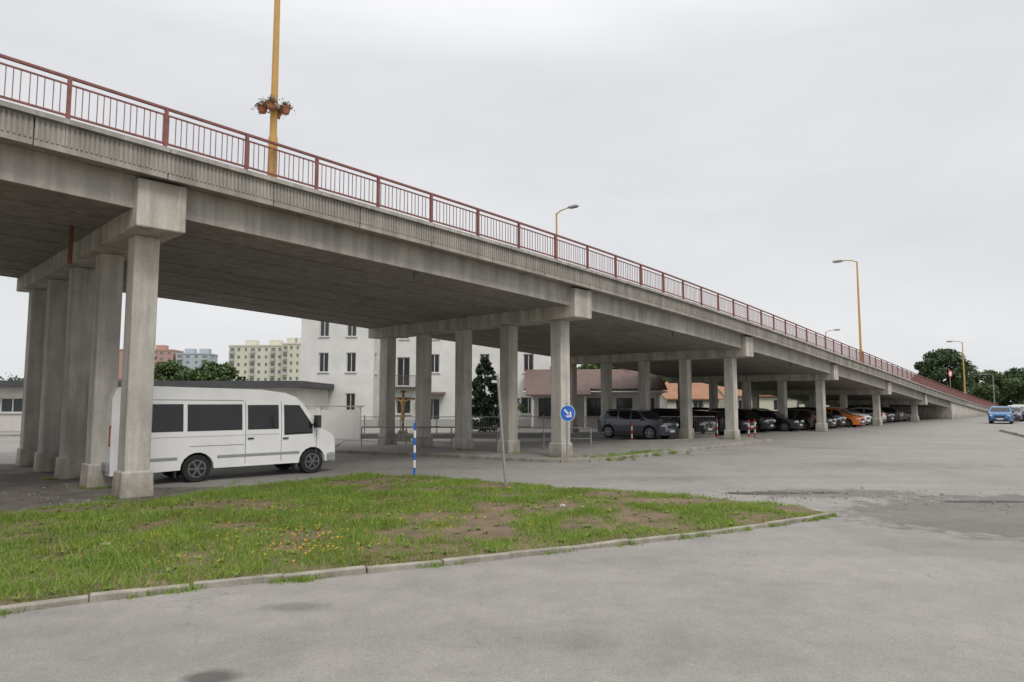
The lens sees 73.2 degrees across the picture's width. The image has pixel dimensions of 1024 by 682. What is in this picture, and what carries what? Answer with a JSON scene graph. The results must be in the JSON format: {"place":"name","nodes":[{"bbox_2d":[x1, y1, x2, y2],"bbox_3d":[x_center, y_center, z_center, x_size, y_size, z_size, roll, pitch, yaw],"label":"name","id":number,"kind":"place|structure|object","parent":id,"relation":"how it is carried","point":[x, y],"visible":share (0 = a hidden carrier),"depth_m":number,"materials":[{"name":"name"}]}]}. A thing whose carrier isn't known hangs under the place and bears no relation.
{"place":"outdoors","nodes":[
{"label":"outdoors","id":0,"kind":"place"},
{"bbox_2d":[228,340,282,380],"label":"cream panel block","id":1,"kind":"structure","parent":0,"point":[252,360],"depth_m":259.76,"materials":[{"name":"paint"}]},
{"bbox_2d":[229,348,280,380],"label":"window panes","id":2,"kind":"structure","parent":1,"relation":"in","point":[232,349],"depth_m":259.83,"materials":[{"name":"glass"}]},
{"bbox_2d":[281,338,300,380],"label":"cream panel block","id":3,"kind":"structure","parent":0,"point":[291,353],"depth_m":256.15,"materials":[{"name":"paint"}]},
{"bbox_2d":[283,346,298,379],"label":"window panes","id":4,"kind":"structure","parent":3,"relation":"in","point":[285,347],"depth_m":256.17,"materials":[{"name":"grey glass"}]},
{"bbox_2d":[395,426,493,426],"bbox_3d":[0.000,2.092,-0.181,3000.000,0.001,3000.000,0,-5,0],"label":"ground","id":5,"kind":"structure","parent":0,"point":[431,426],"depth_m":56.37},
{"bbox_2d":[118,345,183,380],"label":"red panel block","id":6,"kind":"structure","parent":5,"relation":"on","point":[164,353],"depth_m":302.94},
{"bbox_2d":[155,352,170,364],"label":"window panes","id":7,"kind":"structure","parent":6,"relation":"in","point":[161,353],"depth_m":303.10,"materials":[{"name":"grey glass"}]},
{"bbox_2d":[154,360,194,380],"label":"tree","id":8,"kind":"object","parent":5,"relation":"on","point":[174,370],"visible":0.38,"depth_m":91.06,"materials":[{"name":"green plant"}]},
{"bbox_2d":[175,349,217,371],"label":"blue panel block","id":9,"kind":"structure","parent":5,"relation":"on","point":[191,358],"depth_m":304.31,"materials":[{"name":"blue concrete"}]},
{"bbox_2d":[177,356,206,368],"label":"window panes","id":10,"kind":"structure","parent":9,"relation":"in","point":[187,362],"depth_m":304.18,"materials":[{"name":"grey glass"}]},
{"bbox_2d":[189,360,248,380],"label":"tree","id":11,"kind":"object","parent":5,"relation":"on","point":[226,371],"visible":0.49,"depth_m":90.42,"materials":[{"name":"green plant"}]},
{"bbox_2d":[300,319,377,425],"bbox_3d":[-13.992,2.451,61.911,6.000,10.000,12.000,0,-5,2],"label":"wall projecting","id":12,"kind":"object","parent":5,"relation":"on","point":[337,344],"depth_m":55.97,"materials":[{"name":"white paint"}]},
{"bbox_2d":[317,321,377,409],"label":"window frames","id":13,"kind":"structure","parent":12,"relation":"attached to","point":[323,371],"depth_m":56.07,"materials":[{"name":"white plastic"}]},
{"bbox_2d":[320,321,355,409],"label":"window panes","id":14,"kind":"object","parent":13,"relation":"in","point":[322,364],"visible":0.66,"depth_m":56.13,"materials":[{"name":"black glass"}]},
{"bbox_2d":[361,419,530,426],"bbox_3d":[-7.028,6.652,55.950,20.290,0.600,1.450,0,-5,2],"label":"plinth render","id":15,"kind":"object","parent":5,"relation":"on","point":[440,422],"visible":0.21,"depth_m":56.56,"materials":[{"name":"grey paint"}]},
{"bbox_2d":[377,337,549,425],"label":"wall","id":16,"kind":"structure","parent":5,"relation":"on","point":[443,379],"depth_m":56.95,"materials":[{"name":"white paint"}]},
{"bbox_2d":[379,339,380,425],"bbox_3d":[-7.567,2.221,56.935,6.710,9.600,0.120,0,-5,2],"label":"downpipe","id":17,"kind":"object","parent":16,"relation":"attached to","point":[380,380],"visible":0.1,"depth_m":56.95,"materials":[{"name":"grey metal"}]},
{"bbox_2d":[395,375,415,388],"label":"balcony","id":18,"kind":"structure","parent":16,"relation":"attached to","point":[403,387],"depth_m":56.04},
{"bbox_2d":[431,392,445,394],"bbox_3d":[-6.575,4.280,56.370,2.200,0.263,1.103,0,-5,2],"label":"door canopy","id":19,"kind":"object","parent":16,"relation":"attached to","point":[437,393],"visible":0.57,"depth_m":55.91,"materials":[{"name":"grey concrete"}]},
{"bbox_2d":[395,338,533,425],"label":"window frames","id":20,"kind":"structure","parent":16,"relation":"attached to","point":[528,413],"depth_m":56.97,"materials":[{"name":"white plastic"}]},
{"bbox_2d":[397,337,532,418],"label":"window panes","id":21,"kind":"object","parent":20,"relation":"in","point":[436,401],"visible":0.37,"depth_m":57.02,"materials":[{"name":"glass"}]},
{"bbox_2d":[0,54,998,499],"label":"overpass bridge","id":22,"kind":"structure","parent":5,"relation":"on","point":[96,222],"depth_m":20.62,"materials":[{"name":"concrete"}]},
{"bbox_2d":[251,0,294,177],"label":"street lamp","id":23,"kind":"object","parent":22,"relation":"on","point":[274,107],"visible":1,"depth_m":16.72,"materials":[{"name":"yellow paint"},{"name":"terracotta"},{"name":"foliage"}]},
{"bbox_2d":[556,204,578,238],"bbox_3d":[3.517,-4.378,44.105,1.853,8.575,0.291,-4,-7,41],"label":"street lamp","id":24,"kind":"object","parent":22,"relation":"on","point":[573,206],"visible":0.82,"depth_m":44.41,"materials":[{"name":"grey metal"}]},
{"bbox_2d":[832,259,862,361],"bbox_3d":[25.555,-2.196,52.518,1.853,8.175,0.291,-4,-7,41],"label":"street lamp","id":25,"kind":"object","parent":22,"relation":"on","point":[859,317],"visible":0.93,"depth_m":51.96,"materials":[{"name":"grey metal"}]},
{"bbox_2d":[948,370,951,386],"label":"speed limit sign","id":26,"kind":"object","parent":22,"relation":"on","point":[950,373],"visible":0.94,"depth_m":80.27,"materials":[{"name":"grey metal"}]},
{"bbox_2d":[946,341,965,399],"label":"street lamp","id":27,"kind":"object","parent":22,"relation":"on","point":[963,365],"visible":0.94,"depth_m":86.92,"materials":[{"name":"yellow metal"}]},
{"bbox_2d":[496,398,526,411],"bbox_3d":[-0.244,4.732,48.027,2.419,3.159,1.803,4,-6,-37],"label":"tree","id":28,"kind":"object","parent":5,"relation":"on","point":[522,408],"visible":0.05,"depth_m":48.06,"materials":[{"name":"green plant"}]},
{"bbox_2d":[0,372,1023,406],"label":"distant tree line","id":29,"kind":"object","parent":5,"relation":"on","point":[1010,401],"visible":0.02,"depth_m":164.10,"materials":[{"name":"green plant"}]},
{"bbox_2d":[362,415,714,438],"bbox_3d":[1.655,4.851,38.918,20.146,1.350,0.210,0,-5,-3],"label":"metal fence","id":30,"kind":"object","parent":5,"relation":"on","point":[599,434],"visible":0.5,"depth_m":38.84,"materials":[{"name":"metal"}]},
{"bbox_2d":[577,364,599,368],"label":"tree","id":31,"kind":"object","parent":5,"relation":"on","point":[589,366],"visible":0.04,"depth_m":68.06,"materials":[{"name":"green plant"}]},
{"bbox_2d":[612,367,666,394],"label":"tree","id":32,"kind":"object","parent":5,"relation":"on","point":[664,380],"visible":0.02,"depth_m":69.18,"materials":[{"name":"green plant"}]},
{"bbox_2d":[660,398,718,407],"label":"walls","id":33,"kind":"structure","parent":5,"relation":"on","point":[664,403],"depth_m":74.39,"materials":[{"name":"paint"}]},
{"bbox_2d":[676,400,701,407],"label":"window panes","id":34,"kind":"object","parent":33,"relation":"in","point":[697,403],"visible":0.4,"depth_m":74.54,"materials":[{"name":"black glass"}]},
{"bbox_2d":[662,382,723,399],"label":"roof","id":35,"kind":"structure","parent":33,"relation":"on","point":[700,391],"depth_m":75.40,"materials":[{"name":"orange tile"}]},
{"bbox_2d":[692,407,708,409],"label":"parked car","id":36,"kind":"object","parent":5,"relation":"on","point":[700,408],"visible":0.03,"depth_m":53.80,"materials":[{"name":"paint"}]},
{"bbox_2d":[752,408,768,410],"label":"parked car","id":37,"kind":"object","parent":5,"relation":"on","point":[755,409],"visible":0.04,"depth_m":59.04,"materials":[{"name":"paint"}]},
{"bbox_2d":[912,348,977,396],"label":"tree","id":38,"kind":"object","parent":5,"relation":"on","point":[937,364],"visible":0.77,"depth_m":128.79,"materials":[{"name":"green plant"}]},
{"bbox_2d":[969,369,1022,401],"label":"tree","id":39,"kind":"object","parent":5,"relation":"on","point":[1003,382],"visible":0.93,"depth_m":148.07,"materials":[{"name":"green plant"}]},
{"bbox_2d":[987,367,1023,403],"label":"tree","id":40,"kind":"object","parent":5,"relation":"on","point":[1016,373],"visible":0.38,"depth_m":150.32,"materials":[{"name":"green plant"}]},
{"bbox_2d":[0,415,1023,681],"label":"road","id":41,"kind":"structure","parent":0,"point":[862,589],"depth_m":7.26,"materials":[{"name":"grey asphalt"}]},
{"bbox_2d":[0,464,245,510],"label":"dirt strip","id":42,"kind":"object","parent":41,"relation":"on","point":[25,481],"visible":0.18,"depth_m":16.13,"materials":[{"name":"soil"}]},
{"bbox_2d":[0,380,333,430],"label":"long shed","id":43,"kind":"structure","parent":41,"relation":"on","point":[306,393],"depth_m":46.11,"materials":[{"name":"paint"}]},
{"bbox_2d":[0,398,22,413],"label":"window frames","id":44,"kind":"structure","parent":43,"relation":"in","point":[1,412],"depth_m":46.11,"materials":[{"name":"white plastic"}]},
{"bbox_2d":[2,399,22,411],"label":"window panes","id":45,"kind":"structure","parent":43,"relation":"in","point":[6,403],"depth_m":46.19,"materials":[{"name":"grey glass"}]},
{"bbox_2d":[101,386,334,481],"bbox_3d":[-8.078,2.534,19.251,6.185,2.468,2.460,5,-7,-43],"label":"white minibus","id":46,"kind":"object","parent":41,"relation":"on","point":[197,434],"visible":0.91,"depth_m":18.35,"materials":[{"name":"paint"}]},
{"bbox_2d":[152,405,182,430],"bbox_3d":[-9.503,1.990,17.937,1.150,0.650,1.965,5,-7,-43],"label":"side window","id":47,"kind":"structure","parent":46,"relation":"in","point":[164,417],"depth_m":17.39,"materials":[{"name":"black glass"}]},
{"bbox_2d":[189,405,241,429],"bbox_3d":[-8.482,2.079,18.905,1.370,0.640,1.965,5,-7,-43],"label":"side window","id":48,"kind":"structure","parent":46,"relation":"in","point":[201,417],"depth_m":18.20,"materials":[{"name":"black glass"}]},
{"bbox_2d":[249,406,277,428],"bbox_3d":[-7.540,2.166,19.796,0.830,0.620,1.965,5,-7,-43],"label":"side window","id":49,"kind":"structure","parent":46,"relation":"in","point":[259,416],"depth_m":19.10,"materials":[{"name":"black glass"}]},
{"bbox_2d":[285,406,311,433],"bbox_3d":[-6.790,2.317,20.499,0.820,0.800,1.978,5,-7,-43],"label":"side window","id":50,"kind":"structure","parent":46,"relation":"in","point":[296,421],"depth_m":19.75,"materials":[{"name":"black glass"}]},
{"bbox_2d":[0,428,597,435],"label":"footpath","id":51,"kind":"structure","parent":41,"relation":"on","point":[369,430],"depth_m":44.97,"materials":[{"name":"concrete"}]},
{"bbox_2d":[305,406,363,438],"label":"boundary wall","id":52,"kind":"structure","parent":41,"relation":"on","point":[341,424],"depth_m":38.26,"materials":[{"name":"white paint"}]},
{"bbox_2d":[395,390,414,440],"bbox_3d":[-5.750,3.921,36.397,1.242,2.668,0.546,0,-5,-5],"label":"wayside crucifix","id":53,"kind":"object","parent":41,"relation":"on","point":[402,432],"visible":0.88,"depth_m":36.23,"materials":[{"name":"wood"}]},
{"bbox_2d":[0,470,819,605],"bbox_3d":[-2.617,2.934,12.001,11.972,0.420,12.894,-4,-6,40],"label":"grass","id":54,"kind":"structure","parent":41,"relation":"on","point":[119,556],"depth_m":11.01,"materials":[{"name":"green plant"}]},
{"bbox_2d":[35,494,610,571],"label":"yellow flowers","id":55,"kind":"object","parent":54,"relation":"on","point":[280,535],"visible":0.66,"depth_m":9.97,"materials":[{"name":"yellow plant"}]},
{"bbox_2d":[1,478,783,598],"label":"dandelion leaves","id":56,"kind":"object","parent":54,"relation":"on","point":[308,544],"visible":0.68,"depth_m":11.42,"materials":[{"name":"green plant"}]},
{"bbox_2d":[496,374,506,485],"bbox_3d":[-0.247,2.199,16.695,0.280,2.805,0.080,-1,-5,14],"label":"leaning signpost","id":57,"kind":"object","parent":54,"relation":"on","point":[501,429],"visible":0.89,"depth_m":16.68,"materials":[{"name":"grey metal"}]},
{"bbox_2d":[413,423,415,474],"bbox_3d":[-2.770,3.068,19.608,0.069,1.470,0.069,0,-5,0],"label":"striped marker post","id":58,"kind":"object","parent":41,"relation":"on","point":[414,455],"visible":0.94,"depth_m":19.58,"materials":[{"name":"blue metal"}]},
{"bbox_2d":[0,512,832,613],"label":"kerb","id":59,"kind":"structure","parent":41,"relation":"on","point":[125,593],"depth_m":8.36,"materials":[{"name":"concrete"}]},
{"bbox_2d":[0,437,837,616],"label":"weeds","id":60,"kind":"object","parent":41,"relation":"on","point":[300,579],"visible":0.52,"depth_m":11.04,"materials":[{"name":"green plant"}]},
{"bbox_2d":[472,357,499,432],"bbox_3d":[-1.725,3.464,44.386,3.397,4.958,3.236,4,-7,-41],"label":"spruce tree","id":61,"kind":"object","parent":41,"relation":"on","point":[479,408],"visible":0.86,"depth_m":43.85,"materials":[{"name":"green plant"}]},
{"bbox_2d":[2,480,1023,518],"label":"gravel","id":62,"kind":"structure","parent":41,"relation":"on","point":[941,494],"depth_m":15.11,"materials":[{"name":"grey gravel"}]},
{"bbox_2d":[335,437,766,446],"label":"kerb","id":63,"kind":"structure","parent":41,"relation":"on","point":[338,443],"depth_m":34.39,"materials":[{"name":"concrete"}]},
{"bbox_2d":[531,390,659,427],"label":"walls","id":64,"kind":"structure","parent":41,"relation":"on","point":[538,422],"depth_m":51.52,"materials":[{"name":"paint"}]},
{"bbox_2d":[524,369,666,389],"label":"roof","id":65,"kind":"structure","parent":64,"relation":"on","point":[622,379],"depth_m":53.12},
{"bbox_2d":[524,391,667,407],"bbox_3d":[6.176,5.130,51.163,10.600,2.808,0.566,0,-5,3],"label":"gutter","id":66,"kind":"object","parent":65,"relation":"attached to","point":[658,392],"visible":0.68,"depth_m":50.91,"materials":[{"name":"white paint"}]},
{"bbox_2d":[538,398,653,417],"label":"window frames","id":67,"kind":"structure","parent":64,"relation":"attached to","point":[587,405],"depth_m":51.59,"materials":[{"name":"white plastic"}]},
{"bbox_2d":[540,399,652,415],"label":"window panes","id":68,"kind":"object","parent":67,"relation":"in","point":[592,406],"visible":0.23,"depth_m":51.68,"materials":[{"name":"black glass"}]},
{"bbox_2d":[631,422,632,439],"bbox_3d":[6.100,4.649,35.130,0.089,1.000,0.089,0,-5,0],"label":"barrier post","id":69,"kind":"object","parent":41,"relation":"on","point":[631,432],"visible":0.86,"depth_m":35.10,"materials":[{"name":"red metal"}]},
{"bbox_2d":[597,408,678,439],"bbox_3d":[7.009,4.621,38.659,4.418,1.648,2.080,-4,-7,42],"label":"parked car","id":70,"kind":"object","parent":41,"relation":"on","point":[649,424],"visible":0.98,"depth_m":37.96,"materials":[{"name":"grey paint"}]},
{"bbox_2d":[651,408,715,432],"bbox_3d":[9.804,4.846,41.255,4.417,1.648,2.080,-5,-7,42],"label":"parked car","id":71,"kind":"object","parent":41,"relation":"on","point":[699,425],"visible":0.3,"depth_m":40.21,"materials":[{"name":"black paint"}]},
{"bbox_2d":[692,410,724,434],"bbox_3d":[11.638,5.103,43.357,4.417,1.498,2.080,-4,-6,38],"label":"parked car","id":72,"kind":"object","parent":41,"relation":"on","point":[719,416],"visible":0.19,"depth_m":41.92,"materials":[{"name":"black paint"}]},
{"bbox_2d":[716,420,717,436],"bbox_3d":[11.900,5.071,40.012,0.089,1.000,0.089,0,-5,0],"label":"barrier post","id":73,"kind":"object","parent":41,"relation":"on","point":[716,428],"visible":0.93,"depth_m":39.98,"materials":[{"name":"red metal"}]},
{"bbox_2d":[721,411,756,432],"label":"parked car","id":74,"kind":"object","parent":41,"relation":"on","point":[742,425],"visible":0.26,"depth_m":43.58,"materials":[{"name":"paint"}]},
{"bbox_2d":[710,408,775,431],"bbox_3d":[15.616,5.395,47.310,4.417,1.598,2.080,-4,-6,40],"label":"parked car","id":75,"kind":"object","parent":41,"relation":"on","point":[764,423],"visible":0.46,"depth_m":46.05,"materials":[{"name":"black paint"}]},
{"bbox_2d":[729,492,798,494],"bbox_3d":[5.761,3.456,15.685,1.909,0.001,0.478,1,-5,-7],"label":"pothole","id":76,"kind":"object","parent":41,"relation":"on","point":[751,493],"visible":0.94,"depth_m":15.59,"materials":[{"name":"asphalt"}]},
{"bbox_2d":[754,410,803,430],"bbox_3d":[18.077,5.602,48.604,4.417,1.409,2.080,-4,-6,37],"label":"parked car","id":77,"kind":"object","parent":41,"relation":"on","point":[783,423],"visible":0.46,"depth_m":47.36,"materials":[{"name":"black paint"}]},
{"bbox_2d":[775,409,816,429],"bbox_3d":[20.289,5.712,50.389,4.418,1.498,2.080,-5,-7,43],"label":"parked car","id":78,"kind":"object","parent":41,"relation":"on","point":[808,417],"visible":0.23,"depth_m":48.88,"materials":[{"name":"black paint"}]},
{"bbox_2d":[806,508,826,511],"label":"kerb","id":79,"kind":"structure","parent":41,"relation":"on","point":[816,510],"depth_m":13.00,"materials":[{"name":"concrete"}]},
{"bbox_2d":[787,407,845,427],"bbox_3d":[23.646,5.982,54.087,4.417,1.598,2.080,-4,-7,41],"label":"parked car","id":80,"kind":"object","parent":41,"relation":"on","point":[841,419],"visible":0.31,"depth_m":52.88,"materials":[{"name":"black paint"}]},
{"bbox_2d":[826,417,836,426],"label":"parked car","id":81,"kind":"object","parent":41,"relation":"on","point":[830,421],"visible":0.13,"depth_m":50.59,"materials":[{"name":"paint"}]},
{"bbox_2d":[826,408,865,426],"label":"parked car","id":82,"kind":"object","parent":41,"relation":"on","point":[852,420],"visible":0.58,"depth_m":54.30,"materials":[{"name":"orange paint"}]},
{"bbox_2d":[826,406,870,425],"bbox_3d":[27.622,6.324,58.038,4.418,1.598,2.080,-5,-7,42],"label":"parked car","id":83,"kind":"object","parent":41,"relation":"on","point":[866,416],"visible":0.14,"depth_m":56.98,"materials":[{"name":"white paint"}]},
{"bbox_2d":[850,408,872,424],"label":"parked car","id":84,"kind":"object","parent":41,"relation":"on","point":[855,410],"visible":0.12,"depth_m":59.90,"materials":[{"name":"paint"}]},
{"bbox_2d":[851,407,886,423],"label":"parked car","id":85,"kind":"object","parent":41,"relation":"on","point":[867,410],"visible":0.12,"depth_m":61.66,"materials":[{"name":"paint"}]},
{"bbox_2d":[848,406,894,422],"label":"parked car","id":86,"kind":"object","parent":41,"relation":"on","point":[889,416],"visible":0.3,"depth_m":64.53,"materials":[{"name":"paint"}]},
{"bbox_2d":[881,407,903,421],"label":"parked car","id":87,"kind":"object","parent":41,"relation":"on","point":[898,413],"visible":0.27,"depth_m":67.29,"materials":[{"name":"paint"}]},
{"bbox_2d":[898,412,910,420],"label":"parked car","id":88,"kind":"object","parent":41,"relation":"on","point":[907,416],"visible":0.18,"depth_m":69.99,"materials":[{"name":"silver paint"}]},
{"bbox_2d":[940,500,1021,502],"bbox_3d":[9.856,3.341,14.352,1.951,0.001,0.353,0,-5,0],"label":"pothole","id":89,"kind":"object","parent":41,"relation":"on","point":[984,501],"visible":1,"depth_m":14.35,"materials":[{"name":"asphalt"}]},
{"bbox_2d":[982,374,994,403],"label":"street lamp","id":90,"kind":"object","parent":41,"relation":"on","point":[993,388],"visible":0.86,"depth_m":131.67,"materials":[{"name":"grey metal"}]},
{"bbox_2d":[987,406,1013,423],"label":"parked car","id":91,"kind":"object","parent":41,"relation":"on","point":[1000,413],"visible":1,"depth_m":62.87,"materials":[{"name":"blue paint"}]},
{"bbox_2d":[1011,406,1023,421],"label":"parked car","id":92,"kind":"object","parent":41,"relation":"on","point":[1018,412],"visible":0.45,"depth_m":69.44,"materials":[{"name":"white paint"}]},
{"bbox_2d":[0,0,1023,384],"label":"sky","id":93,"kind":"structure","parent":0,"point":[739,150],"materials":[{"name":"white"}]},
{"bbox_2d":[335,438,764,461],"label":"pavement","id":94,"kind":"structure","parent":0,"point":[539,451],"depth_m":29.73,"materials":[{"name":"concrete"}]},
{"bbox_2d":[361,426,591,447],"bbox_3d":[-1.627,4.192,29.727,10.054,0.977,0.059,-1,-5,6],"label":"pipe railing","id":95,"kind":"object","parent":94,"relation":"on","point":[497,438],"visible":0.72,"depth_m":29.82,"materials":[{"name":"grey metal"}]},
{"bbox_2d":[335,439,771,462],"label":"kerb","id":96,"kind":"structure","parent":94,"relation":"on","point":[536,459],"depth_m":25.96,"materials":[{"name":"concrete"}]},
{"bbox_2d":[560,403,574,458],"bbox_3d":[1.908,3.111,23.803,0.580,1.930,0.090,2,-5,-20],"label":"keep right sign","id":97,"kind":"object","parent":94,"relation":"on","point":[567,413],"visible":0.97,"depth_m":23.80,"materials":[{"name":"blue metal"}]},
{"bbox_2d":[532,396,586,428],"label":"porch posts","id":98,"kind":"object","parent":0,"point":[585,407],"visible":0.44,"depth_m":49.74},
{"bbox_2d":[526,388,590,395],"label":"porch roof","id":99,"kind":"structure","parent":98,"relation":"on","point":[547,392],"depth_m":50.26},
{"bbox_2d":[719,395,796,410],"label":"walls","id":100,"kind":"structure","parent":0,"point":[766,402],"depth_m":84.23,"materials":[{"name":"beige paint"}]},
{"bbox_2d":[718,386,771,395],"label":"roof","id":101,"kind":"structure","parent":100,"relation":"on","point":[721,390],"depth_m":84.33,"materials":[{"name":"orange tile"}]},
{"bbox_2d":[738,400,777,409],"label":"window panes","id":102,"kind":"object","parent":100,"relation":"in","point":[775,404],"visible":0.4,"depth_m":84.39,"materials":[{"name":"black glass"}]},
{"bbox_2d":[1003,425,1023,433],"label":"sidewalk","id":103,"kind":"structure","parent":0,"point":[1018,429],"depth_m":47.61,"materials":[{"name":"concrete"}]},
{"bbox_2d":[999,424,1023,436],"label":"kerb","id":104,"kind":"structure","parent":103,"relation":"on","point":[1012,433],"depth_m":44.13,"materials":[{"name":"concrete"}]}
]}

